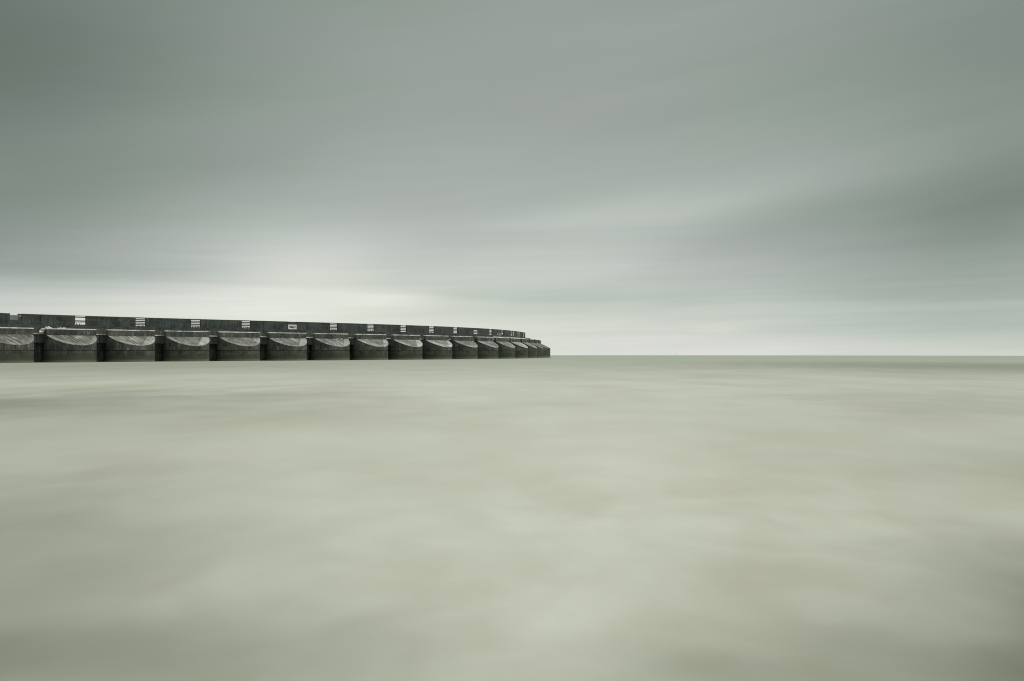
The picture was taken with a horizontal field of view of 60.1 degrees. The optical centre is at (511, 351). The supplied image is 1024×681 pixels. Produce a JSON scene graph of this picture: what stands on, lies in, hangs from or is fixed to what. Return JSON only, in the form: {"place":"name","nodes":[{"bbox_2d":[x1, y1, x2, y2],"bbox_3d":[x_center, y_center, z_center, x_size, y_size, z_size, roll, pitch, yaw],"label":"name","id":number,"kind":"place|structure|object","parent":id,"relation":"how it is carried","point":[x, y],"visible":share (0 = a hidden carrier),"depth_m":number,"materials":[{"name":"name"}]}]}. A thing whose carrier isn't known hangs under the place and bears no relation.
{"place":"outdoors","nodes":[
{"label":"outdoors","id":0,"kind":"place"},
{"bbox_2d":[0,355,1023,680],"bbox_3d":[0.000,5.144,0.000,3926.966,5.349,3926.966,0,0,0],"label":"sea","id":1,"kind":"structure","parent":0,"point":[706,517],"depth_m":13.05,"materials":[{"name":"beige liquid"}]},
{"bbox_2d":[0,324,63,362],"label":"breakwater caisson","id":2,"kind":"object","parent":1,"relation":"in","point":[20,343],"visible":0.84,"depth_m":208.73,"materials":[{"name":"concrete"}]},
{"bbox_2d":[0,313,9,323],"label":"wall section","id":3,"kind":"object","parent":2,"relation":"on","point":[4,318],"depth_m":215.30,"materials":[{"name":"concrete"}]},
{"bbox_2d":[10,314,21,323],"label":"boarded opening","id":4,"kind":"object","parent":2,"relation":"on","point":[16,319],"visible":0.96,"depth_m":217.61,"materials":[{"name":"concrete"}]},
{"bbox_2d":[22,314,74,325],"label":"wall section","id":5,"kind":"object","parent":2,"relation":"on","point":[37,319],"depth_m":223.61,"materials":[{"name":"concrete"}]},
{"bbox_2d":[42,325,124,361],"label":"breakwater caisson","id":6,"kind":"object","parent":1,"relation":"in","point":[69,343],"visible":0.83,"depth_m":218.65,"materials":[{"name":"concrete"}]},
{"bbox_2d":[75,315,85,325],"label":"opening railing","id":7,"kind":"object","parent":6,"relation":"on","point":[79,321],"visible":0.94,"depth_m":230.36,"materials":[{"name":"metal"}]},
{"bbox_2d":[86,316,135,326],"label":"wall section","id":8,"kind":"object","parent":6,"relation":"on","point":[110,321],"depth_m":236.18,"materials":[{"name":"concrete"}]},
{"bbox_2d":[105,327,180,361],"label":"breakwater caisson","id":9,"kind":"object","parent":1,"relation":"in","point":[135,344],"visible":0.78,"depth_m":230.35,"materials":[{"name":"concrete"}]},
{"bbox_2d":[136,317,145,326],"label":"opening railing","id":10,"kind":"object","parent":9,"relation":"on","point":[138,323],"visible":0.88,"depth_m":242.63,"materials":[{"name":"metal"}]},
{"bbox_2d":[146,318,190,327],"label":"wall section","id":11,"kind":"object","parent":9,"relation":"on","point":[169,322],"depth_m":248.00,"materials":[{"name":"concrete"}]},
{"bbox_2d":[162,328,232,360],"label":"breakwater caisson","id":12,"kind":"object","parent":1,"relation":"in","point":[191,344],"visible":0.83,"depth_m":241.81,"materials":[{"name":"concrete"}]},
{"bbox_2d":[191,319,200,327],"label":"opening railing","id":13,"kind":"object","parent":12,"relation":"on","point":[195,325],"visible":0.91,"depth_m":253.86,"materials":[{"name":"metal"}]},
{"bbox_2d":[200,319,241,328],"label":"wall section","id":14,"kind":"object","parent":12,"relation":"on","point":[220,324],"depth_m":259.05,"materials":[{"name":"concrete"}]},
{"bbox_2d":[216,329,280,360],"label":"breakwater caisson","id":15,"kind":"object","parent":1,"relation":"in","point":[242,345],"visible":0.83,"depth_m":252.52,"materials":[{"name":"concrete"}]},
{"bbox_2d":[242,320,250,328],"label":"opening railing","id":16,"kind":"object","parent":15,"relation":"on","point":[246,324],"visible":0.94,"depth_m":264.83,"materials":[{"name":"metal"}]},
{"bbox_2d":[250,320,287,329],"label":"wall section","id":17,"kind":"object","parent":15,"relation":"on","point":[272,325],"depth_m":270.19,"materials":[{"name":"concrete"}]},
{"bbox_2d":[265,330,324,360],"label":"breakwater caisson","id":18,"kind":"object","parent":1,"relation":"in","point":[288,345],"visible":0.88,"depth_m":263.20,"materials":[{"name":"concrete"}]},
{"bbox_2d":[288,322,295,329],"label":"infill panel","id":19,"kind":"object","parent":18,"relation":"on","point":[291,323],"visible":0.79,"depth_m":275.69,"materials":[{"name":"metal"}]},
{"bbox_2d":[288,325,296,328],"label":"framed board","id":20,"kind":"object","parent":19,"relation":"attached to","point":[292,326],"visible":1,"depth_m":275.69,"materials":[{"name":"white paint"}]},
{"bbox_2d":[296,322,329,330],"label":"wall section","id":21,"kind":"object","parent":18,"relation":"on","point":[318,326],"depth_m":281.25,"materials":[{"name":"concrete"}]},
{"bbox_2d":[310,331,363,359],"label":"breakwater caisson","id":22,"kind":"object","parent":1,"relation":"in","point":[326,345],"visible":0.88,"depth_m":274.04,"materials":[{"name":"concrete"}]},
{"bbox_2d":[330,323,336,330],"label":"opening railing","id":23,"kind":"object","parent":22,"relation":"on","point":[331,328],"visible":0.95,"depth_m":286.86,"materials":[{"name":"metal"}]},
{"bbox_2d":[337,323,367,331],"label":"wall section","id":24,"kind":"object","parent":22,"relation":"on","point":[352,327],"depth_m":292.37,"materials":[{"name":"concrete"}]},
{"bbox_2d":[351,332,398,359],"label":"breakwater caisson","id":25,"kind":"object","parent":1,"relation":"in","point":[370,346],"visible":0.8,"depth_m":285.16,"materials":[{"name":"concrete"}]},
{"bbox_2d":[368,324,373,331],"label":"opening railing","id":26,"kind":"object","parent":25,"relation":"on","point":[371,328],"visible":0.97,"depth_m":298.32,"materials":[{"name":"metal"}]},
{"bbox_2d":[374,324,400,331],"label":"wall section","id":27,"kind":"object","parent":25,"relation":"on","point":[386,328],"depth_m":303.63,"materials":[{"name":"concrete"}]},
{"bbox_2d":[387,332,428,359],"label":"breakwater caisson","id":28,"kind":"object","parent":1,"relation":"in","point":[405,346],"visible":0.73,"depth_m":296.77,"materials":[{"name":"concrete"}]},
{"bbox_2d":[406,325,428,332],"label":"wall section","id":29,"kind":"object","parent":28,"relation":"on","point":[416,329],"depth_m":315.44,"materials":[{"name":"concrete"}]},
{"bbox_2d":[422,333,454,358],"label":"breakwater caisson","id":30,"kind":"object","parent":1,"relation":"in","point":[436,345],"visible":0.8,"depth_m":308.91,"materials":[{"name":"concrete"}]},
{"bbox_2d":[434,326,453,333],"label":"wall section","id":31,"kind":"object","parent":30,"relation":"on","point":[443,330],"depth_m":328.44,"materials":[{"name":"concrete"}]},
{"bbox_2d":[451,334,477,358],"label":"breakwater caisson","id":32,"kind":"object","parent":1,"relation":"in","point":[464,346],"visible":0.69,"depth_m":321.71,"materials":[{"name":"concrete"}]},
{"bbox_2d":[458,327,473,334],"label":"wall section","id":33,"kind":"object","parent":32,"relation":"on","point":[463,330],"depth_m":341.73,"materials":[{"name":"concrete"}]},
{"bbox_2d":[473,335,498,358],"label":"breakwater caisson","id":34,"kind":"object","parent":1,"relation":"in","point":[487,347],"visible":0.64,"depth_m":335.47,"materials":[{"name":"concrete"}]},
{"bbox_2d":[477,328,488,334],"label":"wall section","id":35,"kind":"object","parent":34,"relation":"on","point":[482,331],"depth_m":354.82,"materials":[{"name":"concrete"}]},
{"bbox_2d":[490,335,514,358],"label":"breakwater caisson","id":36,"kind":"object","parent":1,"relation":"in","point":[506,349],"visible":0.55,"depth_m":349.59,"materials":[{"name":"concrete"}]},
{"bbox_2d":[491,329,501,335],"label":"wall section","id":37,"kind":"object","parent":36,"relation":"on","point":[497,332],"depth_m":368.95,"materials":[{"name":"concrete"}]},
{"bbox_2d":[504,336,527,357],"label":"breakwater caisson","id":38,"kind":"object","parent":1,"relation":"in","point":[521,350],"visible":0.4,"depth_m":364.78,"materials":[{"name":"concrete"}]},
{"bbox_2d":[503,330,510,335],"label":"wall section","id":39,"kind":"object","parent":38,"relation":"on","point":[507,333],"depth_m":384.18,"materials":[{"name":"concrete"}]},
{"bbox_2d":[515,337,536,357],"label":"breakwater caisson","id":40,"kind":"object","parent":1,"relation":"in","point":[532,351],"visible":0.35,"depth_m":380.02,"materials":[{"name":"concrete"}]},
{"bbox_2d":[521,337,542,357],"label":"breakwater caisson","id":41,"kind":"object","parent":1,"relation":"in","point":[539,351],"visible":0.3,"depth_m":395.46,"materials":[{"name":"concrete"}]},
{"bbox_2d":[527,338,547,357],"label":"breakwater caisson","id":42,"kind":"object","parent":1,"relation":"in","point":[545,352],"visible":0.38,"depth_m":411.17,"materials":[{"name":"concrete"}]},
{"bbox_2d":[529,338,549,357],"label":"breakwater caisson","id":43,"kind":"object","parent":1,"relation":"in","point":[547,347],"visible":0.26,"depth_m":427.60,"materials":[{"name":"concrete"}]},
{"bbox_2d":[0,0,1023,355],"label":"sky","id":44,"kind":"structure","parent":0,"point":[577,177],"materials":[{"name":"grey"}]}
]}

